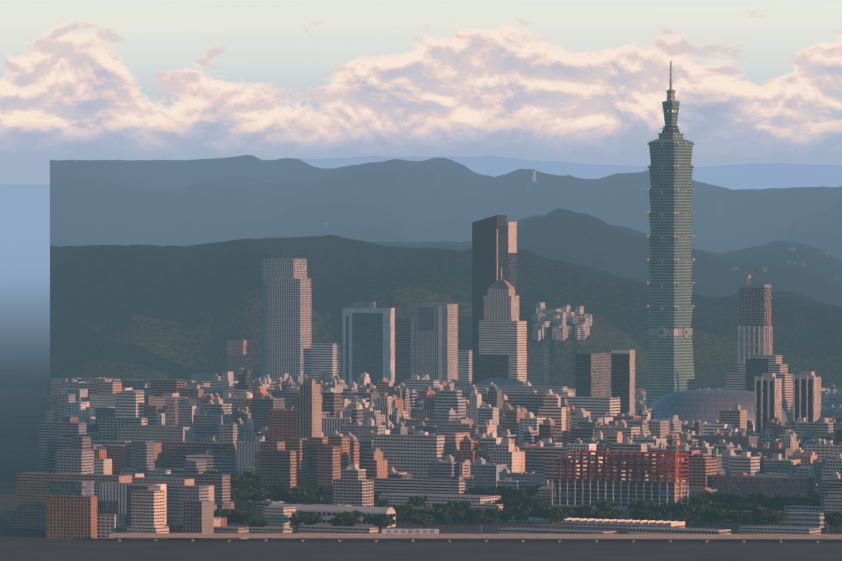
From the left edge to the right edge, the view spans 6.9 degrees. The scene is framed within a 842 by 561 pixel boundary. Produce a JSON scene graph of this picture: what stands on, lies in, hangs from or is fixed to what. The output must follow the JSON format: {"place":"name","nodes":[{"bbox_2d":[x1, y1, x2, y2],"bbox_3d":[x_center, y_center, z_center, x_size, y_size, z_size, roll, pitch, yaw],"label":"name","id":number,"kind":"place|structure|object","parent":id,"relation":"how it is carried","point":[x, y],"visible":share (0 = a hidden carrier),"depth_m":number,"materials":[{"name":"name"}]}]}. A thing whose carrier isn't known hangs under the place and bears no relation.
{"place":"outdoors","nodes":[
{"label":"outdoors","id":0,"kind":"place"},
{"bbox_2d":[0,184,841,560],"bbox_3d":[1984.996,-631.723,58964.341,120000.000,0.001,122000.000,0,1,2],"label":"ground","id":1,"kind":"structure","parent":0,"point":[24,292],"depth_m":6653.63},
{"bbox_2d":[203,471,220,473],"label":"tree","id":2,"kind":"object","parent":1,"relation":"on","point":[213,472],"visible":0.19,"depth_m":7635.93,"materials":[{"name":"green plant"}]},
{"bbox_2d":[214,511,231,524],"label":"tree","id":3,"kind":"object","parent":1,"relation":"on","point":[222,514],"visible":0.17,"depth_m":6818.54,"materials":[{"name":"green plant"}]},
{"bbox_2d":[216,508,236,517],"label":"tree","id":4,"kind":"object","parent":1,"relation":"on","point":[231,510],"visible":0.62,"depth_m":6831.95,"materials":[{"name":"green plant"}]},
{"bbox_2d":[230,488,240,496],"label":"tree","id":5,"kind":"object","parent":1,"relation":"on","point":[235,490],"visible":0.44,"depth_m":7250.43,"materials":[{"name":"green plant"}]},
{"bbox_2d":[230,478,241,485],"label":"tree","id":6,"kind":"object","parent":1,"relation":"on","point":[235,481],"visible":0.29,"depth_m":7470.38,"materials":[{"name":"green plant"}]},
{"bbox_2d":[230,514,244,524],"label":"tree","id":7,"kind":"object","parent":1,"relation":"on","point":[235,519],"visible":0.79,"depth_m":6858.96,"materials":[{"name":"green plant"}]},
{"bbox_2d":[230,474,245,481],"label":"tree","id":8,"kind":"object","parent":1,"relation":"on","point":[235,476],"visible":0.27,"depth_m":7518.62,"materials":[{"name":"green plant"}]},
{"bbox_2d":[233,484,251,491],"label":"tree","id":9,"kind":"object","parent":1,"relation":"on","point":[245,487],"visible":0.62,"depth_m":7338.98,"materials":[{"name":"green plant"}]},
{"bbox_2d":[237,511,255,526],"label":"tree","id":10,"kind":"object","parent":1,"relation":"on","point":[246,516],"visible":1,"depth_m":6810.42,"materials":[{"name":"green plant"}]},
{"bbox_2d":[243,472,257,478],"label":"tree","id":11,"kind":"object","parent":1,"relation":"on","point":[249,475],"visible":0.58,"depth_m":7582.97,"materials":[{"name":"green plant"}]},
{"bbox_2d":[243,492,258,499],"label":"tree","id":12,"kind":"object","parent":1,"relation":"on","point":[249,495],"visible":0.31,"depth_m":7210.79,"materials":[{"name":"green plant"}]},
{"bbox_2d":[249,517,267,526],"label":"tree","id":13,"kind":"object","parent":1,"relation":"on","point":[260,522],"visible":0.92,"depth_m":6784.57,"materials":[{"name":"green plant"}]},
{"bbox_2d":[253,489,270,494],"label":"tree","id":14,"kind":"object","parent":1,"relation":"on","point":[264,491],"visible":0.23,"depth_m":7280.99,"materials":[{"name":"green plant"}]},
{"bbox_2d":[256,484,272,493],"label":"tree","id":15,"kind":"object","parent":1,"relation":"on","point":[269,488],"visible":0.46,"depth_m":7303.85,"materials":[{"name":"green plant"}]},
{"bbox_2d":[268,483,283,493],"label":"tree","id":16,"kind":"object","parent":1,"relation":"on","point":[276,486],"visible":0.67,"depth_m":7321.12,"materials":[{"name":"green plant"}]},
{"bbox_2d":[280,489,295,497],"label":"tree","id":17,"kind":"object","parent":1,"relation":"on","point":[285,493],"visible":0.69,"depth_m":7190.61,"materials":[{"name":"green plant"}]},
{"bbox_2d":[289,512,300,525],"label":"tree","id":18,"kind":"object","parent":1,"relation":"on","point":[294,520],"visible":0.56,"depth_m":6823.30,"materials":[{"name":"green plant"}]},
{"bbox_2d":[287,491,309,502],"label":"tree","id":19,"kind":"object","parent":1,"relation":"on","point":[299,495],"visible":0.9,"depth_m":7153.65,"materials":[{"name":"green plant"}]},
{"bbox_2d":[287,497,309,504],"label":"tree","id":20,"kind":"object","parent":1,"relation":"on","point":[301,502],"visible":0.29,"depth_m":7159.94,"materials":[{"name":"green plant"}]},
{"bbox_2d":[292,511,315,524],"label":"tree","id":21,"kind":"object","parent":1,"relation":"on","point":[304,516],"visible":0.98,"depth_m":6797.01,"materials":[{"name":"green plant"}]},
{"bbox_2d":[292,486,315,496],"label":"tree","id":22,"kind":"object","parent":1,"relation":"on","point":[302,489],"visible":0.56,"depth_m":7230.03,"materials":[{"name":"green plant"}]},
{"bbox_2d":[301,514,321,524],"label":"tree","id":23,"kind":"object","parent":1,"relation":"on","point":[315,519],"visible":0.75,"depth_m":6844.59,"materials":[{"name":"green plant"}]},
{"bbox_2d":[313,486,331,495],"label":"tree","id":24,"kind":"object","parent":1,"relation":"on","point":[322,488],"visible":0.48,"depth_m":7283.58,"materials":[{"name":"green plant"}]},
{"bbox_2d":[317,495,332,503],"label":"tree","id":25,"kind":"object","parent":1,"relation":"on","point":[326,499],"visible":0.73,"depth_m":7104.72,"materials":[{"name":"green plant"}]},
{"bbox_2d":[324,487,332,494],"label":"tree","id":26,"kind":"object","parent":1,"relation":"on","point":[328,489],"visible":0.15,"depth_m":7239.00,"materials":[{"name":"green plant"}]},
{"bbox_2d":[332,513,360,526],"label":"tree","id":27,"kind":"object","parent":1,"relation":"on","point":[351,522],"visible":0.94,"depth_m":6790.05,"materials":[{"name":"green plant"}]},
{"bbox_2d":[340,510,362,521],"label":"tree","id":28,"kind":"object","parent":1,"relation":"on","point":[358,514],"visible":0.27,"depth_m":6853.26,"materials":[{"name":"green plant"}]},
{"bbox_2d":[363,515,374,526],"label":"tree","id":29,"kind":"object","parent":1,"relation":"on","point":[368,518],"visible":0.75,"depth_m":6838.94,"materials":[{"name":"green plant"}]},
{"bbox_2d":[376,499,388,506],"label":"tree","id":30,"kind":"object","parent":1,"relation":"on","point":[381,503],"visible":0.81,"depth_m":7060.94,"materials":[{"name":"green plant"}]},
{"bbox_2d":[369,514,395,528],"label":"tree","id":31,"kind":"object","parent":1,"relation":"on","point":[383,520],"visible":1,"depth_m":6784.59,"materials":[{"name":"green plant"}]},
{"bbox_2d":[396,512,405,522],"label":"tree","id":32,"kind":"object","parent":1,"relation":"on","point":[400,517],"visible":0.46,"depth_m":6898.03,"materials":[{"name":"green plant"}]},
{"bbox_2d":[394,506,407,522],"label":"tree","id":33,"kind":"object","parent":1,"relation":"on","point":[401,510],"visible":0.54,"depth_m":6965.02,"materials":[{"name":"green plant"}]},
{"bbox_2d":[406,507,418,524],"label":"tree","id":34,"kind":"object","parent":1,"relation":"on","point":[411,511],"visible":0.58,"depth_m":6917.28,"materials":[{"name":"green plant"}]},
{"bbox_2d":[407,495,427,508],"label":"tree","id":35,"kind":"object","parent":1,"relation":"on","point":[418,500],"visible":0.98,"depth_m":7052.78,"materials":[{"name":"green plant"}]},
{"bbox_2d":[408,513,433,528],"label":"tree","id":36,"kind":"object","parent":1,"relation":"on","point":[425,520],"visible":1,"depth_m":6798.44,"materials":[{"name":"green plant"}]},
{"bbox_2d":[414,508,429,515],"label":"tree","id":37,"kind":"object","parent":1,"relation":"on","point":[422,511],"visible":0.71,"depth_m":6914.33,"materials":[{"name":"green plant"}]},
{"bbox_2d":[6,368,841,539],"bbox_3d":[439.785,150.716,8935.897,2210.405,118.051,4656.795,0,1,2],"label":"city buildings","id":38,"kind":"structure","parent":1,"relation":"on","point":[117,455],"depth_m":7737.88,"materials":[{"name":"grey concrete"}]},
{"bbox_2d":[432,503,446,509],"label":"tree","id":39,"kind":"object","parent":1,"relation":"on","point":[438,505],"visible":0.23,"depth_m":6993.85,"materials":[{"name":"green plant"}]},
{"bbox_2d":[433,507,453,523],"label":"tree","id":40,"kind":"object","parent":1,"relation":"on","point":[441,514],"visible":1,"depth_m":6929.82,"materials":[{"name":"green plant"}]},
{"bbox_2d":[446,500,465,521],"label":"tree","id":41,"kind":"object","parent":1,"relation":"on","point":[449,503],"visible":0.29,"depth_m":6983.22,"materials":[{"name":"green plant"}]},
{"bbox_2d":[452,512,466,522],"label":"tree","id":42,"kind":"object","parent":1,"relation":"on","point":[461,516],"visible":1,"depth_m":6922.48,"materials":[{"name":"green plant"}]},
{"bbox_2d":[449,502,471,512],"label":"tree","id":43,"kind":"object","parent":1,"relation":"on","point":[460,506],"visible":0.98,"depth_m":6967.05,"materials":[{"name":"green plant"}]},
{"bbox_2d":[454,509,472,515],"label":"tree","id":44,"kind":"object","parent":1,"relation":"on","point":[470,511],"visible":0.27,"depth_m":6984.77,"materials":[{"name":"green plant"}]},
{"bbox_2d":[465,488,481,494],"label":"tree","id":45,"kind":"object","parent":1,"relation":"on","point":[472,491],"visible":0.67,"depth_m":7208.86,"materials":[{"name":"green plant"}]},
{"bbox_2d":[108,504,841,542],"bbox_3d":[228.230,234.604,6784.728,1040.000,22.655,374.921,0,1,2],"label":"airport","id":46,"kind":"object","parent":1,"relation":"on","point":[803,522],"visible":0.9,"depth_m":6748.83,"materials":[{"name":"grey concrete"}]},
{"bbox_2d":[467,514,483,525],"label":"tree","id":47,"kind":"object","parent":1,"relation":"on","point":[477,517],"visible":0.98,"depth_m":6900.23,"materials":[{"name":"green plant"}]},
{"bbox_2d":[479,515,490,523],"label":"tree","id":48,"kind":"object","parent":1,"relation":"on","point":[485,520],"visible":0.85,"depth_m":6904.00,"materials":[{"name":"green plant"}]},
{"bbox_2d":[486,515,498,523],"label":"tree","id":49,"kind":"object","parent":1,"relation":"on","point":[494,519],"visible":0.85,"depth_m":6905.80,"materials":[{"name":"green plant"}]},
{"bbox_2d":[484,506,503,524],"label":"tree","id":50,"kind":"object","parent":1,"relation":"on","point":[490,512],"visible":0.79,"depth_m":6917.10,"materials":[{"name":"green plant"}]},
{"bbox_2d":[492,486,512,491],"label":"tree","id":51,"kind":"object","parent":1,"relation":"on","point":[503,489],"visible":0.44,"depth_m":7320.02,"materials":[{"name":"green plant"}]},
{"bbox_2d":[493,491,513,497],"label":"tree","id":52,"kind":"object","parent":1,"relation":"on","point":[502,494],"visible":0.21,"depth_m":7224.34,"materials":[{"name":"green plant"}]},
{"bbox_2d":[498,508,513,524],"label":"tree","id":53,"kind":"object","parent":1,"relation":"on","point":[506,516],"visible":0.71,"depth_m":6921.69,"materials":[{"name":"green plant"}]},
{"bbox_2d":[503,499,516,506],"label":"tree","id":54,"kind":"object","parent":1,"relation":"on","point":[510,502],"visible":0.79,"depth_m":7078.23,"materials":[{"name":"green plant"}]},
{"bbox_2d":[510,505,525,513],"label":"tree","id":55,"kind":"object","parent":1,"relation":"on","point":[515,508],"visible":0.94,"depth_m":6949.01,"materials":[{"name":"green plant"}]},
{"bbox_2d":[512,510,528,525],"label":"tree","id":56,"kind":"object","parent":1,"relation":"on","point":[522,516],"visible":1,"depth_m":6901.49,"materials":[{"name":"green plant"}]},
{"bbox_2d":[516,489,531,497],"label":"tree","id":57,"kind":"object","parent":1,"relation":"on","point":[524,493],"visible":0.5,"depth_m":7178.82,"materials":[{"name":"green plant"}]},
{"bbox_2d":[520,500,534,508],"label":"tree","id":58,"kind":"object","parent":1,"relation":"on","point":[523,503],"visible":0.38,"depth_m":7031.93,"materials":[{"name":"green plant"}]},
{"bbox_2d":[223,215,841,518],"bbox_3d":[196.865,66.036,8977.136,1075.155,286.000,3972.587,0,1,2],"label":"buildings","id":59,"kind":"structure","parent":1,"relation":"on","point":[378,343],"depth_m":9887.77,"materials":[{"name":"grey concrete"}]},
{"bbox_2d":[526,497,545,504],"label":"tree","id":60,"kind":"object","parent":1,"relation":"on","point":[534,500],"visible":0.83,"depth_m":7031.20,"materials":[{"name":"green plant"}]},
{"bbox_2d":[528,505,548,516],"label":"tree","id":61,"kind":"object","parent":1,"relation":"on","point":[541,509],"visible":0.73,"depth_m":6931.59,"materials":[{"name":"green plant"}]},
{"bbox_2d":[542,507,564,525],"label":"tree","id":62,"kind":"object","parent":1,"relation":"on","point":[555,512],"visible":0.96,"depth_m":6893.06,"materials":[{"name":"green plant"}]},
{"bbox_2d":[549,512,567,522],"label":"tree","id":63,"kind":"object","parent":1,"relation":"on","point":[560,518],"visible":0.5,"depth_m":6901.31,"materials":[{"name":"green plant"}]},
{"bbox_2d":[563,507,576,517],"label":"tree","id":64,"kind":"object","parent":1,"relation":"on","point":[569,509],"visible":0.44,"depth_m":6931.16,"materials":[{"name":"green plant"}]},
{"bbox_2d":[573,504,594,518],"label":"tree","id":65,"kind":"object","parent":1,"relation":"on","point":[584,509],"visible":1,"depth_m":6894.99,"materials":[{"name":"green plant"}]},
{"bbox_2d":[596,510,614,518],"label":"tree","id":66,"kind":"object","parent":1,"relation":"on","point":[601,515],"visible":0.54,"depth_m":6917.60,"materials":[{"name":"green plant"}]},
{"bbox_2d":[594,500,616,511],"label":"tree","id":67,"kind":"object","parent":1,"relation":"on","point":[604,505],"visible":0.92,"depth_m":6971.58,"materials":[{"name":"green plant"}]},
{"bbox_2d":[611,509,623,516],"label":"tree","id":68,"kind":"object","parent":1,"relation":"on","point":[617,512],"visible":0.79,"depth_m":6921.66,"materials":[{"name":"green plant"}]},
{"bbox_2d":[549,421,687,520],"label":"steel frame building","id":69,"kind":"structure","parent":1,"relation":"on","point":[581,491],"depth_m":7044.69,"materials":[{"name":"red metal"}]},
{"bbox_2d":[630,500,655,519],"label":"tree","id":70,"kind":"object","parent":1,"relation":"on","point":[638,505],"visible":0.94,"depth_m":6956.45,"materials":[{"name":"green plant"}]},
{"bbox_2d":[638,509,658,520],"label":"tree","id":71,"kind":"object","parent":1,"relation":"on","point":[644,514],"visible":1,"depth_m":6889.60,"materials":[{"name":"green plant"}]},
{"bbox_2d":[646,505,665,516],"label":"tree","id":72,"kind":"object","parent":1,"relation":"on","point":[656,509],"visible":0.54,"depth_m":6927.78,"materials":[{"name":"green plant"}]},
{"bbox_2d":[655,512,665,520],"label":"tree","id":73,"kind":"object","parent":1,"relation":"on","point":[661,517],"visible":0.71,"depth_m":6905.60,"materials":[{"name":"green plant"}]},
{"bbox_2d":[645,61,694,407],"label":"skyscraper","id":74,"kind":"structure","parent":1,"relation":"on","point":[670,368],"depth_m":9976.63,"materials":[{"name":"teal glass"}]},
{"bbox_2d":[666,502,684,514],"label":"tree","id":75,"kind":"object","parent":1,"relation":"on","point":[675,508],"visible":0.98,"depth_m":6910.07,"materials":[{"name":"green plant"}]},
{"bbox_2d":[677,511,691,518],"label":"tree","id":76,"kind":"object","parent":1,"relation":"on","point":[685,514],"visible":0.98,"depth_m":6896.13,"materials":[{"name":"green plant"}]},
{"bbox_2d":[687,514,702,525],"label":"tree","id":77,"kind":"object","parent":1,"relation":"on","point":[694,517],"visible":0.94,"depth_m":6897.15,"materials":[{"name":"green plant"}]},
{"bbox_2d":[685,495,704,504],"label":"tree","id":78,"kind":"object","parent":1,"relation":"on","point":[690,499],"visible":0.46,"depth_m":7072.86,"materials":[{"name":"green plant"}]},
{"bbox_2d":[688,505,707,525],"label":"tree","id":79,"kind":"object","parent":1,"relation":"on","point":[696,509],"visible":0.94,"depth_m":6904.71,"materials":[{"name":"green plant"}]},
{"bbox_2d":[695,498,714,507],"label":"tree","id":80,"kind":"object","parent":1,"relation":"on","point":[704,502],"visible":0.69,"depth_m":6979.78,"materials":[{"name":"green plant"}]},
{"bbox_2d":[701,507,719,524],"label":"tree","id":81,"kind":"object","parent":1,"relation":"on","point":[712,517],"visible":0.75,"depth_m":6905.47,"materials":[{"name":"green plant"}]},
{"bbox_2d":[702,508,723,521],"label":"tree","id":82,"kind":"object","parent":1,"relation":"on","point":[716,510],"visible":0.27,"depth_m":6909.57,"materials":[{"name":"green plant"}]},
{"bbox_2d":[708,493,727,502],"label":"tree","id":83,"kind":"object","parent":1,"relation":"on","point":[716,497],"visible":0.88,"depth_m":7085.49,"materials":[{"name":"green plant"}]},
{"bbox_2d":[649,389,788,430],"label":"stadium dome","id":84,"kind":"structure","parent":1,"relation":"on","point":[701,405],"depth_m":8719.91,"materials":[{"name":"metal"}]},
{"bbox_2d":[713,502,728,507],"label":"tree","id":85,"kind":"object","parent":1,"relation":"on","point":[718,505],"visible":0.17,"depth_m":7011.73,"materials":[{"name":"green plant"}]},
{"bbox_2d":[721,509,739,526],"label":"tree","id":86,"kind":"object","parent":1,"relation":"on","point":[727,514],"visible":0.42,"depth_m":6887.16,"materials":[{"name":"green plant"}]},
{"bbox_2d":[725,494,742,503],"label":"tree","id":87,"kind":"object","parent":1,"relation":"on","point":[736,499],"visible":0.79,"depth_m":7106.68,"materials":[{"name":"green plant"}]},
{"bbox_2d":[732,511,753,526],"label":"tree","id":88,"kind":"object","parent":1,"relation":"on","point":[741,517],"visible":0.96,"depth_m":6877.36,"materials":[{"name":"green plant"}]},
{"bbox_2d":[738,267,771,363],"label":"tower under construction","id":89,"kind":"structure","parent":1,"relation":"on","point":[755,311],"depth_m":10153.56},
{"bbox_2d":[748,508,764,524],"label":"tree","id":90,"kind":"object","parent":1,"relation":"on","point":[755,514],"visible":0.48,"depth_m":6896.17,"materials":[{"name":"green plant"}]},
{"bbox_2d":[748,504,764,510],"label":"tree","id":91,"kind":"object","parent":1,"relation":"on","point":[755,506],"visible":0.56,"depth_m":6912.92,"materials":[{"name":"green plant"}]},
{"bbox_2d":[750,494,766,499],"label":"tree","id":92,"kind":"object","parent":1,"relation":"on","point":[760,497],"visible":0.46,"depth_m":7136.77,"materials":[{"name":"green plant"}]},
{"bbox_2d":[757,508,771,525],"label":"tree","id":93,"kind":"object","parent":1,"relation":"on","point":[760,510],"visible":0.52,"depth_m":6894.40,"materials":[{"name":"green plant"}]},
{"bbox_2d":[758,511,774,525],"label":"tree","id":94,"kind":"object","parent":1,"relation":"on","point":[767,515],"visible":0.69,"depth_m":6882.13,"materials":[{"name":"green plant"}]},
{"bbox_2d":[771,510,788,526],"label":"tree","id":95,"kind":"object","parent":1,"relation":"on","point":[777,518],"visible":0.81,"depth_m":6880.51,"materials":[{"name":"green plant"}]},
{"bbox_2d":[774,495,793,501],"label":"tree","id":96,"kind":"object","parent":1,"relation":"on","point":[779,498],"visible":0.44,"depth_m":7040.87,"materials":[{"name":"green plant"}]},
{"bbox_2d":[779,501,800,505],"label":"tree","id":97,"kind":"object","parent":1,"relation":"on","point":[789,503],"visible":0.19,"depth_m":6955.41,"materials":[{"name":"green plant"}]},
{"bbox_2d":[792,498,810,502],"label":"tree","id":98,"kind":"object","parent":1,"relation":"on","point":[804,500],"visible":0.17,"depth_m":7036.99,"materials":[{"name":"green plant"}]},
{"bbox_2d":[806,494,820,499],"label":"tree","id":99,"kind":"object","parent":1,"relation":"on","point":[814,496],"visible":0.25,"depth_m":7174.00,"materials":[{"name":"green plant"}]},
{"bbox_2d":[826,511,841,531],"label":"tree","id":100,"kind":"object","parent":1,"relation":"on","point":[832,515],"visible":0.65,"depth_m":6783.16,"materials":[{"name":"green plant"}]},
{"bbox_2d":[830,516,841,533],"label":"tree","id":101,"kind":"object","parent":1,"relation":"on","point":[836,522],"visible":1,"depth_m":6754.30,"materials":[{"name":"green plant"}]},
{"bbox_2d":[0,0,841,183],"label":"sky","id":102,"kind":"structure","parent":0,"point":[572,81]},
{"bbox_2d":[50,235,841,389],"bbox_3d":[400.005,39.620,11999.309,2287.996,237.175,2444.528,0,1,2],"label":"mountain","id":103,"kind":"structure","parent":0,"point":[137,311],"depth_m":11441.38,"materials":[{"name":"green plant"}]},
{"bbox_2d":[50,155,841,259],"bbox_3d":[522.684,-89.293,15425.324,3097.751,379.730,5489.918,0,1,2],"label":"mountain","id":104,"kind":"structure","parent":0,"point":[155,202],"depth_m":14879.07,"materials":[{"name":"blue"}]},
{"bbox_2d":[458,304,648,389],"bbox_3d":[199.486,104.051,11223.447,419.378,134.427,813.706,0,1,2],"label":"mountain","id":105,"kind":"structure","parent":0,"point":[604,336],"depth_m":11018.73,"materials":[{"name":"green plant"}]},
{"bbox_2d":[267,156,841,177],"bbox_3d":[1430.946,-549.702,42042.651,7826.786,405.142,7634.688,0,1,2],"label":"mountain","id":106,"kind":"structure","parent":0,"point":[834,170],"depth_m":41695.95,"materials":[{"name":"blue"}]},
{"bbox_2d":[301,155,841,189],"bbox_3d":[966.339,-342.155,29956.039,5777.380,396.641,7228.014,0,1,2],"label":"mountain","id":107,"kind":"structure","parent":0,"point":[748,178],"depth_m":29075.49,"materials":[{"name":"blue"}]},
{"bbox_2d":[323,171,837,340],"bbox_3d":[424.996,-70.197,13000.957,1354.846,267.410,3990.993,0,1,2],"label":"hillside buildings","id":108,"kind":"structure","parent":0,"point":[558,319],"depth_m":11055.57,"materials":[{"name":"grey concrete"}]},
{"bbox_2d":[370,208,841,306],"bbox_3d":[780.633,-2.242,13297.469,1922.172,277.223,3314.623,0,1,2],"label":"mountain","id":109,"kind":"structure","parent":0,"point":[584,240],"depth_m":12612.83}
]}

